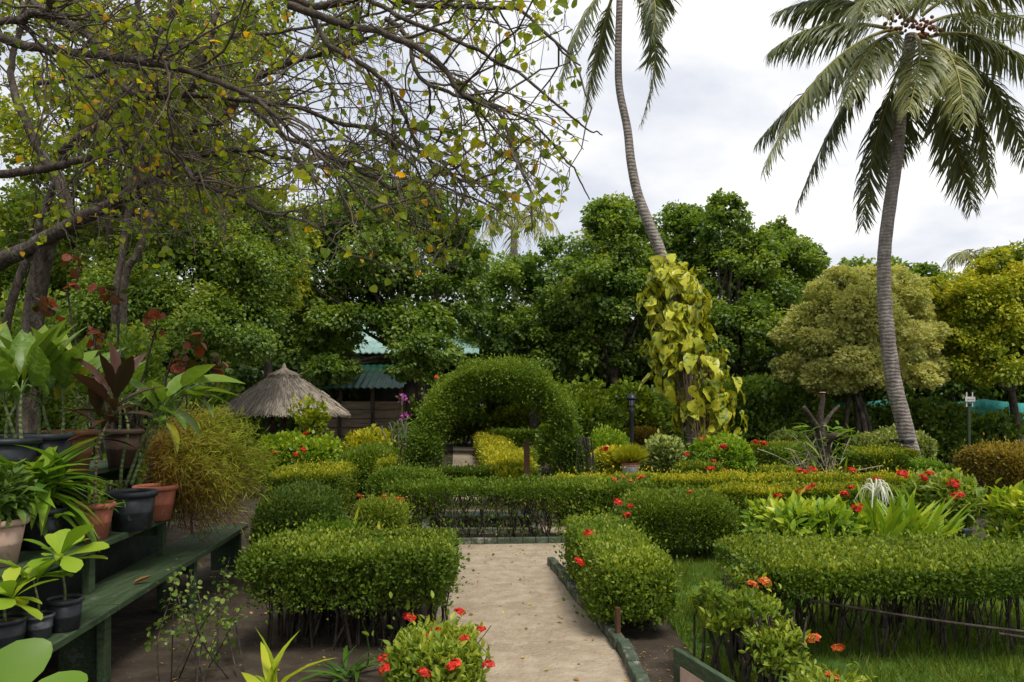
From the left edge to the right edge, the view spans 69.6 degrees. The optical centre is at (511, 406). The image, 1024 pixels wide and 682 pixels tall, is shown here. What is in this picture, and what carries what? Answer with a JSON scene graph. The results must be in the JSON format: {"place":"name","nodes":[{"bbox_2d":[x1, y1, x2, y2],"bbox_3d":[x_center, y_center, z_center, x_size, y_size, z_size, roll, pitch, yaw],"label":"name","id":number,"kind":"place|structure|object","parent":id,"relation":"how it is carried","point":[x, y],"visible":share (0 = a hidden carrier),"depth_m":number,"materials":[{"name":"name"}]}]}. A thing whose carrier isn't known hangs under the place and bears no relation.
{"place":"outdoors","nodes":[
{"label":"outdoors","id":0,"kind":"place"},
{"bbox_2d":[415,511,545,532],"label":"hedge","id":1,"kind":"object","parent":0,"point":[473,528],"visible":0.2,"depth_m":9.46,"materials":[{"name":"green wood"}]},
{"bbox_2d":[411,447,579,533],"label":"path","id":2,"kind":"structure","parent":0,"point":[462,455],"depth_m":13.19,"materials":[{"name":"beige sand"}]},
{"bbox_2d":[357,457,453,530],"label":"rounded shrub","id":3,"kind":"object","parent":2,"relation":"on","point":[383,475],"visible":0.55,"depth_m":9.44,"materials":[{"name":"green plant"}]},
{"bbox_2d":[15,410,994,681],"bbox_3d":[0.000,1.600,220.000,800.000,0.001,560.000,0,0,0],"label":"ground","id":4,"kind":"structure","parent":0,"point":[131,660],"depth_m":5.04,"materials":[{"name":"brown soil"}]},
{"bbox_2d":[0,277,90,434],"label":"garden shrub","id":5,"kind":"object","parent":4,"relation":"on","point":[54,413],"visible":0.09,"depth_m":8.88,"materials":[{"name":"green plant"}]},
{"bbox_2d":[0,460,247,681],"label":"plant bench","id":6,"kind":"object","parent":4,"relation":"on","point":[107,588],"visible":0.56,"depth_m":4.96,"materials":[{"name":"green paint"}]},
{"bbox_2d":[0,459,50,567],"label":"potted plant","id":7,"kind":"object","parent":6,"relation":"on","point":[12,527],"visible":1,"depth_m":3.93,"materials":[{"name":"green plant"}]},
{"bbox_2d":[0,566,58,648],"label":"potted plant","id":8,"kind":"object","parent":6,"relation":"on","point":[12,627],"visible":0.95,"depth_m":3.47,"materials":[{"name":"green plant"}]},
{"bbox_2d":[0,318,68,474],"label":"potted plant","id":9,"kind":"object","parent":6,"relation":"on","point":[32,352],"visible":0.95,"depth_m":4.48,"materials":[{"name":"green plant"}]},
{"bbox_2d":[0,558,73,638],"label":"potted plant","id":10,"kind":"object","parent":6,"relation":"on","point":[37,628],"visible":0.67,"depth_m":3.63,"materials":[{"name":"green plant"}]},
{"bbox_2d":[0,638,87,681],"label":"potted plant","id":11,"kind":"object","parent":6,"relation":"on","point":[25,660],"visible":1,"depth_m":2.16,"materials":[{"name":"green plant"}]},
{"bbox_2d":[0,433,118,551],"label":"potted plant","id":12,"kind":"object","parent":6,"relation":"on","point":[51,513],"visible":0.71,"depth_m":4.42,"materials":[{"name":"green plant"}]},
{"bbox_2d":[0,324,124,467],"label":"potted plant","id":13,"kind":"object","parent":6,"relation":"on","point":[65,366],"visible":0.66,"depth_m":4.72,"materials":[{"name":"green plant"}]},
{"bbox_2d":[21,524,108,632],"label":"potted plant","id":14,"kind":"object","parent":6,"relation":"on","point":[66,608],"visible":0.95,"depth_m":3.77,"materials":[{"name":"green plant"}]},
{"bbox_2d":[41,344,145,472],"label":"potted plant","id":15,"kind":"object","parent":6,"relation":"on","point":[86,453],"visible":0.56,"depth_m":5.03,"materials":[{"name":"green plant"}]},
{"bbox_2d":[58,341,164,541],"bbox_3d":[-2.560,0.212,4.663,0.653,1.273,0.558,0,0,32],"label":"potted plant","id":16,"kind":"object","parent":6,"relation":"on","point":[116,378],"visible":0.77,"depth_m":4.67,"materials":[{"name":"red plant"}]},
{"bbox_2d":[101,360,159,466],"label":"potted plant","id":17,"kind":"object","parent":6,"relation":"on","point":[114,450],"visible":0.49,"depth_m":5.51,"materials":[{"name":"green plant"}]},
{"bbox_2d":[104,364,244,531],"bbox_3d":[-2.317,0.284,4.998,0.970,1.128,0.539,0,0,0],"label":"potted plant","id":18,"kind":"object","parent":6,"relation":"on","point":[135,514],"visible":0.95,"depth_m":5.01,"materials":[{"name":"green plant"}]},
{"bbox_2d":[132,396,287,549],"bbox_3d":[-2.473,0.526,6.080,1.195,1.312,1.386,0,0,0],"label":"potted bush","id":19,"kind":"object","parent":6,"relation":"on","point":[196,469],"visible":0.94,"depth_m":5.82,"materials":[{"name":"green plant"}]},
{"bbox_2d":[68,312,191,524],"bbox_3d":[-4.412,0.294,8.584,1.629,2.723,1.605,0,0,0],"label":"garden shrub","id":20,"kind":"object","parent":4,"relation":"on","point":[134,342],"visible":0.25,"depth_m":8.39,"materials":[{"name":"green plant"}]},
{"bbox_2d":[16,0,245,425],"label":"twin trunk tree","id":21,"kind":"object","parent":4,"relation":"on","point":[122,276],"visible":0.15,"depth_m":9.15,"materials":[{"name":"green plant"}]},
{"bbox_2d":[30,254,235,581],"bbox_3d":[-3.574,0.096,6.904,1.892,3.020,0.392,0,0,0],"label":"copperleaf shrub","id":22,"kind":"object","parent":4,"relation":"on","point":[50,309],"visible":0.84,"depth_m":6.89,"materials":[{"name":"red plant"}]},
{"bbox_2d":[0,171,311,375],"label":"garden tree","id":23,"kind":"object","parent":4,"relation":"on","point":[215,306],"visible":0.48,"depth_m":12.34,"materials":[{"name":"green plant"}]},
{"bbox_2d":[0,0,359,493],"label":"garden tree","id":24,"kind":"object","parent":4,"relation":"on","point":[6,121],"visible":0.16,"depth_m":12.03,"materials":[{"name":"green plant"}]},
{"bbox_2d":[0,314,365,424],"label":"garden tree","id":25,"kind":"object","parent":4,"relation":"on","point":[252,375],"visible":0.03,"depth_m":20.89,"materials":[{"name":"green plant"}]},
{"bbox_2d":[144,558,246,681],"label":"sapling","id":26,"kind":"object","parent":4,"relation":"on","point":[205,621],"visible":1,"depth_m":4.32,"materials":[{"name":"green plant"}]},
{"bbox_2d":[185,374,253,471],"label":"garden shrub","id":27,"kind":"object","parent":4,"relation":"on","point":[227,397],"visible":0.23,"depth_m":17.22,"materials":[{"name":"green plant"}]},
{"bbox_2d":[122,143,324,435],"bbox_3d":[-6.426,-2.166,15.934,4.606,7.551,3.140,0,0,0],"label":"garden tree","id":28,"kind":"object","parent":4,"relation":"on","point":[300,282],"visible":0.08,"depth_m":15.84,"materials":[{"name":"green plant"}]},
{"bbox_2d":[241,414,301,454],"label":"garden shrub","id":29,"kind":"object","parent":4,"relation":"on","point":[291,425],"visible":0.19,"depth_m":20.06,"materials":[{"name":"green plant"}]},
{"bbox_2d":[215,363,350,464],"bbox_3d":[-4.806,0.336,15.494,2.816,2.528,2.827,0,0,0],"label":"thatched umbrella","id":30,"kind":"object","parent":4,"relation":"on","point":[273,393],"visible":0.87,"depth_m":14.83,"materials":[{"name":"wicker"}]},
{"bbox_2d":[241,629,337,681],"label":"strap leaved seedling","id":31,"kind":"object","parent":4,"relation":"on","point":[270,664],"visible":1,"depth_m":4.01,"materials":[{"name":"green plant"}]},
{"bbox_2d":[246,428,345,486],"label":"hibiscus shrub","id":32,"kind":"object","parent":4,"relation":"on","point":[322,446],"visible":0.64,"depth_m":12.79,"materials":[{"name":"green plant"}]},
{"bbox_2d":[240,464,357,550],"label":"rounded shrub","id":33,"kind":"object","parent":4,"relation":"on","point":[288,501],"visible":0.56,"depth_m":6.78,"materials":[{"name":"green plant"}]},
{"bbox_2d":[0,0,601,432],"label":"overhanging tree","id":34,"kind":"object","parent":4,"relation":"on","point":[136,68],"visible":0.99,"depth_m":5.64,"materials":[{"name":"green plant"}]},
{"bbox_2d":[286,393,334,463],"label":"garden shrub","id":35,"kind":"object","parent":4,"relation":"on","point":[315,419],"visible":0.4,"depth_m":13.54,"materials":[{"name":"green plant"}]},
{"bbox_2d":[262,454,362,518],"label":"golden topped hedge","id":36,"kind":"object","parent":4,"relation":"on","point":[344,474],"visible":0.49,"depth_m":10.15,"materials":[{"name":"plant"}]},
{"bbox_2d":[297,620,385,681],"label":"strap leaved seedling","id":37,"kind":"object","parent":4,"relation":"on","point":[339,669],"visible":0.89,"depth_m":4.25,"materials":[{"name":"green plant"}]},
{"bbox_2d":[222,502,494,650],"bbox_3d":[-0.992,1.158,5.157,1.748,0.900,1.453,0,0,0],"label":"clipped hedge","id":38,"kind":"object","parent":4,"relation":"on","point":[350,569],"visible":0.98,"depth_m":4.74,"materials":[{"name":"green plant"}]},
{"bbox_2d":[326,397,409,458],"bbox_3d":[-4.107,0.673,19.548,2.761,1.853,0.135,0,0,0],"label":"board fence","id":39,"kind":"object","parent":4,"relation":"on","point":[372,409],"visible":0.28,"depth_m":19.59,"materials":[{"name":"brown wood"}]},
{"bbox_2d":[333,436,402,500],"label":"rounded shrub","id":40,"kind":"object","parent":4,"relation":"on","point":[366,454],"visible":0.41,"depth_m":11.84,"materials":[{"name":"green plant"}]},
{"bbox_2d":[341,423,397,463],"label":"croton shrub","id":41,"kind":"object","parent":4,"relation":"on","point":[361,436],"visible":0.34,"depth_m":13.65,"materials":[{"name":"yellow plant"}]},
{"bbox_2d":[272,165,494,465],"bbox_3d":[-3.899,-2.388,19.203,6.915,8.112,4.471,0,0,0],"label":"garden tree","id":42,"kind":"object","parent":4,"relation":"on","point":[417,334],"visible":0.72,"depth_m":18.37,"materials":[{"name":"green plant"}]},
{"bbox_2d":[315,319,482,436],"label":"garden pavilion","id":43,"kind":"structure","parent":4,"relation":"on","point":[375,382],"depth_m":23.26,"materials":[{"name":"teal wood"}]},
{"bbox_2d":[444,406,495,445],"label":"garden shrub","id":44,"kind":"object","parent":4,"relation":"on","point":[464,429],"visible":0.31,"depth_m":30.25,"materials":[{"name":"green plant"}]},
{"bbox_2d":[370,460,591,540],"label":"open hedge","id":45,"kind":"object","parent":4,"relation":"on","point":[539,491],"visible":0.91,"depth_m":8.77,"materials":[{"name":"green plant"}]},
{"bbox_2d":[441,455,541,504],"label":"clipped hedge","id":46,"kind":"object","parent":4,"relation":"on","point":[465,470],"visible":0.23,"depth_m":11.98,"materials":[{"name":"green plant"}]},
{"bbox_2d":[381,338,603,515],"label":"leafy arch","id":47,"kind":"structure","parent":4,"relation":"on","point":[448,398],"depth_m":10.51,"materials":[{"name":"green plant"}]},
{"bbox_2d":[470,427,540,504],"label":"golden hedge","id":48,"kind":"object","parent":4,"relation":"on","point":[486,446],"visible":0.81,"depth_m":13.88,"materials":[{"name":"yellow plant"}]},
{"bbox_2d":[459,536,565,544],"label":"kerb","id":49,"kind":"structure","parent":4,"relation":"on","point":[505,540],"depth_m":8.58,"materials":[{"name":"paint"}]},
{"bbox_2d":[485,401,545,446],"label":"garden shrub","id":50,"kind":"object","parent":4,"relation":"on","point":[517,415],"visible":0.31,"depth_m":26.41,"materials":[{"name":"green plant"}]},
{"bbox_2d":[468,200,565,427],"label":"coconut palm","id":51,"kind":"object","parent":4,"relation":"on","point":[512,226],"visible":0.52,"depth_m":30.84,"materials":[{"name":"green plant"}]},
{"bbox_2d":[489,426,545,455],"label":"clipped hedge","id":52,"kind":"object","parent":4,"relation":"on","point":[518,435],"visible":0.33,"depth_m":22.06,"materials":[{"name":"green plant"}]},
{"bbox_2d":[454,234,608,446],"bbox_3d":[0.864,-2.080,24.140,5.831,7.441,4.042,0,0,0],"label":"garden tree","id":53,"kind":"object","parent":4,"relation":"on","point":[512,326],"visible":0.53,"depth_m":23.30,"materials":[{"name":"green plant"}]},
{"bbox_2d":[440,341,662,426],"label":"garden tree","id":54,"kind":"object","parent":4,"relation":"on","point":[492,405],"visible":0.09,"depth_m":27.46,"materials":[{"name":"green plant"}]},
{"bbox_2d":[531,368,629,475],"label":"garden shrub","id":55,"kind":"object","parent":4,"relation":"on","point":[594,400],"visible":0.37,"depth_m":17.18,"materials":[{"name":"green plant"}]},
{"bbox_2d":[547,557,649,681],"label":"kerb","id":56,"kind":"structure","parent":4,"relation":"on","point":[622,646],"depth_m":4.87,"materials":[{"name":"paint"}]},
{"bbox_2d":[542,191,663,384],"bbox_3d":[3.236,-2.580,22.867,4.681,8.455,3.905,0,0,0],"label":"garden tree","id":57,"kind":"object","parent":4,"relation":"on","point":[611,274],"visible":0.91,"depth_m":22.36,"materials":[{"name":"green plant"}]},
{"bbox_2d":[590,443,622,475],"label":"croton shrub","id":58,"kind":"object","parent":4,"relation":"on","point":[607,452],"visible":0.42,"depth_m":12.51,"materials":[{"name":"yellow plant"}]},
{"bbox_2d":[589,423,629,452],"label":"rounded shrub","id":59,"kind":"object","parent":4,"relation":"on","point":[607,435],"visible":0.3,"depth_m":15.27,"materials":[{"name":"green plant"}]},
{"bbox_2d":[573,466,660,516],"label":"ixora hedge","id":60,"kind":"object","parent":4,"relation":"on","point":[598,490],"visible":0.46,"depth_m":8.59,"materials":[{"name":"green plant"}]},
{"bbox_2d":[549,498,692,630],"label":"ixora hedge","id":61,"kind":"object","parent":4,"relation":"on","point":[613,561],"visible":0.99,"depth_m":5.13,"materials":[{"name":"green plant"}]},
{"bbox_2d":[556,0,699,449],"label":"coconut palm","id":62,"kind":"object","parent":4,"relation":"on","point":[654,10],"visible":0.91,"depth_m":15.74,"materials":[{"name":"green plant"}]},
{"bbox_2d":[636,250,747,444],"bbox_3d":[3.828,-1.008,15.740,2.359,4.602,1.731,0,0,0],"label":"climbing vine","id":63,"kind":"object","parent":62,"relation":"attached to","point":[683,324],"visible":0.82,"depth_m":15.42,"materials":[{"name":"green plant"}]},
{"bbox_2d":[598,375,671,443],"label":"garden shrub","id":64,"kind":"object","parent":4,"relation":"on","point":[646,413],"visible":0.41,"depth_m":18.16,"materials":[{"name":"green plant"}]},
{"bbox_2d":[639,428,689,474],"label":"pale shrub","id":65,"kind":"object","parent":4,"relation":"on","point":[665,449],"visible":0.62,"depth_m":12.19,"materials":[{"name":"green plant"}]},
{"bbox_2d":[634,199,759,440],"bbox_3d":[5.921,-2.594,24.420,4.648,8.413,3.792,0,0,-18],"label":"garden tree","id":66,"kind":"object","parent":4,"relation":"on","point":[677,220],"visible":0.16,"depth_m":23.73,"materials":[{"name":"green plant"}]},
{"bbox_2d":[672,449,724,487],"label":"clipped hedge","id":67,"kind":"object","parent":4,"relation":"on","point":[688,464],"visible":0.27,"depth_m":11.07,"materials":[{"name":"green plant"}]},
{"bbox_2d":[673,648,734,681],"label":"sign board","id":68,"kind":"object","parent":4,"relation":"on","point":[687,667],"visible":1,"depth_m":3.83,"materials":[{"name":"green paint"}]},
{"bbox_2d":[683,429,766,473],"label":"ixora shrub","id":69,"kind":"object","parent":4,"relation":"on","point":[731,450],"visible":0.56,"depth_m":11.96,"materials":[{"name":"green plant"}]},
{"bbox_2d":[538,459,925,524],"bbox_3d":[3.048,1.155,9.979,5.712,0.939,1.207,0,0,0],"label":"golden hedge","id":70,"kind":"object","parent":4,"relation":"on","point":[696,478],"visible":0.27,"depth_m":9.77,"materials":[{"name":"green plant"}]},
{"bbox_2d":[691,187,805,427],"bbox_3d":[7.010,-2.532,22.229,4.394,8.326,3.581,0,0,-32],"label":"garden tree","id":71,"kind":"object","parent":4,"relation":"on","point":[741,250],"visible":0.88,"depth_m":21.95,"materials":[{"name":"green plant"}]},
{"bbox_2d":[723,368,794,443],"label":"garden shrub","id":72,"kind":"object","parent":4,"relation":"on","point":[760,392],"visible":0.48,"depth_m":19.39,"materials":[{"name":"green plant"}]},
{"bbox_2d":[740,214,831,386],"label":"garden tree","id":73,"kind":"object","parent":4,"relation":"on","point":[809,260],"visible":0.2,"depth_m":22.96,"materials":[{"name":"green plant"}]},
{"bbox_2d":[760,439,815,469],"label":"clipped hedge","id":74,"kind":"object","parent":4,"relation":"on","point":[777,449],"visible":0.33,"depth_m":12.68,"materials":[{"name":"green plant"}]},
{"bbox_2d":[750,382,841,455],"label":"garden shrub","id":75,"kind":"object","parent":4,"relation":"on","point":[796,415],"visible":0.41,"depth_m":19.51,"materials":[{"name":"green plant"}]},
{"bbox_2d":[702,469,900,534],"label":"golden hedge","id":76,"kind":"object","parent":4,"relation":"on","point":[738,490],"visible":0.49,"depth_m":8.79,"materials":[{"name":"yellow plant"}]},
{"bbox_2d":[757,420,881,473],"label":"orchid clump","id":77,"kind":"object","parent":4,"relation":"on","point":[813,459],"visible":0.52,"depth_m":11.09,"materials":[{"name":"plant"}]},
{"bbox_2d":[802,392,843,472],"bbox_3d":[4.747,0.696,11.109,0.916,1.849,0.413,0,0,-23],"label":"pollarded stump","id":78,"kind":"object","parent":4,"relation":"on","point":[821,421],"visible":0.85,"depth_m":11.13,"materials":[{"name":"brown wood"}]},
{"bbox_2d":[812,400,885,462],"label":"garden shrub","id":79,"kind":"object","parent":4,"relation":"on","point":[875,424],"visible":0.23,"depth_m":21.10,"materials":[{"name":"green plant"}]},
{"bbox_2d":[767,263,954,465],"bbox_3d":[9.382,-1.130,19.909,5.439,5.520,4.269,0,0,-40],"label":"garden tree","id":80,"kind":"object","parent":4,"relation":"on","point":[832,327],"visible":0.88,"depth_m":18.69,"materials":[{"name":"green plant"}]},
{"bbox_2d":[785,254,955,400],"bbox_3d":[12.922,-1.838,25.668,7.855,7.048,4.432,0,0,0],"label":"garden tree","id":81,"kind":"object","parent":4,"relation":"on","point":[925,268],"visible":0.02,"depth_m":25.26,"materials":[{"name":"green plant"}]},
{"bbox_2d":[841,442,914,474],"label":"clipped hedge","id":82,"kind":"object","parent":4,"relation":"on","point":[873,457],"visible":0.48,"depth_m":12.29,"materials":[{"name":"green plant"}]},
{"bbox_2d":[753,0,1023,456],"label":"coconut palm","id":83,"kind":"object","parent":4,"relation":"on","point":[957,82],"visible":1,"depth_m":15.33,"materials":[{"name":"green plant"}]},
{"bbox_2d":[848,423,940,462],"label":"variegated shrub","id":84,"kind":"object","parent":4,"relation":"on","point":[882,436],"visible":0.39,"depth_m":16.56,"materials":[{"name":"green plant"}]},
{"bbox_2d":[832,397,1023,459],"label":"net fence","id":85,"kind":"object","parent":4,"relation":"on","point":[984,405],"visible":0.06,"depth_m":22.28,"materials":[{"name":"teal fabric"}]},
{"bbox_2d":[908,395,974,464],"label":"garden shrub","id":86,"kind":"object","parent":4,"relation":"on","point":[938,417],"visible":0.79,"depth_m":19.99,"materials":[{"name":"green plant"}]},
{"bbox_2d":[921,239,1023,442],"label":"garden tree","id":87,"kind":"object","parent":4,"relation":"on","point":[979,306],"visible":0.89,"depth_m":19.22,"materials":[{"name":"yellow plant"}]},
{"bbox_2d":[945,432,1023,513],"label":"bronze hedge","id":88,"kind":"object","parent":4,"relation":"on","point":[1004,460],"visible":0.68,"depth_m":10.60,"materials":[{"name":"brown plant"}]},
{"bbox_2d":[955,406,1023,451],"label":"garden shrub","id":89,"kind":"object","parent":4,"relation":"on","point":[991,425],"visible":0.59,"depth_m":20.09,"materials":[{"name":"green plant"}]},
{"bbox_2d":[0,0,1023,404],"label":"sky","id":90,"kind":"structure","parent":0,"point":[699,137],"materials":[{"name":"white"}]},
{"bbox_2d":[458,542,567,568],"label":"cross path","id":91,"kind":"structure","parent":0,"point":[505,554],"depth_m":8.01,"materials":[{"name":"beige sand"}]},
{"bbox_2d":[344,481,418,530],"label":"ixora shrub","id":92,"kind":"object","parent":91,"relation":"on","point":[384,509],"visible":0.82,"depth_m":7.68,"materials":[{"name":"green plant"}]},
{"bbox_2d":[436,563,630,681],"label":"path","id":93,"kind":"structure","parent":0,"point":[539,651],"depth_m":5.34,"materials":[{"name":"beige sand"}]},
{"bbox_2d":[362,590,494,681],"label":"ixora shrub","id":94,"kind":"object","parent":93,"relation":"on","point":[443,651],"visible":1,"depth_m":3.86,"materials":[{"name":"green plant"}]},
{"bbox_2d":[611,443,649,473],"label":"potted grass","id":95,"kind":"object","parent":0,"point":[632,456],"depth_m":12.08,"materials":[{"name":"green plant"}]},
{"bbox_2d":[661,547,1023,681],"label":"lawn","id":96,"kind":"structure","parent":0,"point":[835,663],"depth_m":4.78,"materials":[{"name":"plant"}]},
{"bbox_2d":[609,477,741,560],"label":"rounded shrub","id":97,"kind":"object","parent":96,"relation":"on","point":[706,512],"visible":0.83,"depth_m":7.52,"materials":[{"name":"green plant"}]},
{"bbox_2d":[680,572,816,681],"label":"ixora shrub","id":98,"kind":"object","parent":96,"relation":"on","point":[766,639],"visible":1,"depth_m":4.07,"materials":[{"name":"green plant"}]},
{"bbox_2d":[739,486,871,578],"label":"leafy plant","id":99,"kind":"object","parent":96,"relation":"on","point":[778,513],"visible":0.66,"depth_m":6.39,"materials":[{"name":"green plant"}]},
{"bbox_2d":[780,633,877,681],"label":"ixora shrub","id":100,"kind":"object","parent":96,"relation":"on","point":[829,675],"visible":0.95,"depth_m":3.53,"materials":[{"name":"green plant"}]},
{"bbox_2d":[697,508,1023,666],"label":"clipped hedge","id":101,"kind":"object","parent":96,"relation":"on","point":[925,567],"visible":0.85,"depth_m":4.66,"materials":[{"name":"green plant"}]},
{"bbox_2d":[809,599,1023,638],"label":"hedge rail","id":102,"kind":"object","parent":101,"relation":"attached to","point":[928,619],"visible":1,"depth_m":4.44,"materials":[{"name":"brown wood"}]},
{"bbox_2d":[833,478,993,537],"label":"spider lily","id":103,"kind":"object","parent":96,"relation":"on","point":[900,516],"visible":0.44,"depth_m":6.43,"materials":[{"name":"green plant"}]},
{"bbox_2d":[872,467,1002,537],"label":"hibiscus shrub","id":104,"kind":"object","parent":96,"relation":"on","point":[942,486],"visible":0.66,"depth_m":7.47,"materials":[{"name":"green plant"}]},
{"bbox_2d":[971,480,1023,540],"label":"ixora shrub","id":105,"kind":"object","parent":96,"relation":"on","point":[1003,505],"visible":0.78,"depth_m":7.06,"materials":[{"name":"green plant"}]},
{"bbox_2d":[875,380,1023,402],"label":"roof","id":106,"kind":"structure","parent":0,"point":[950,390],"depth_m":24.07,"materials":[{"name":"teal metal"}]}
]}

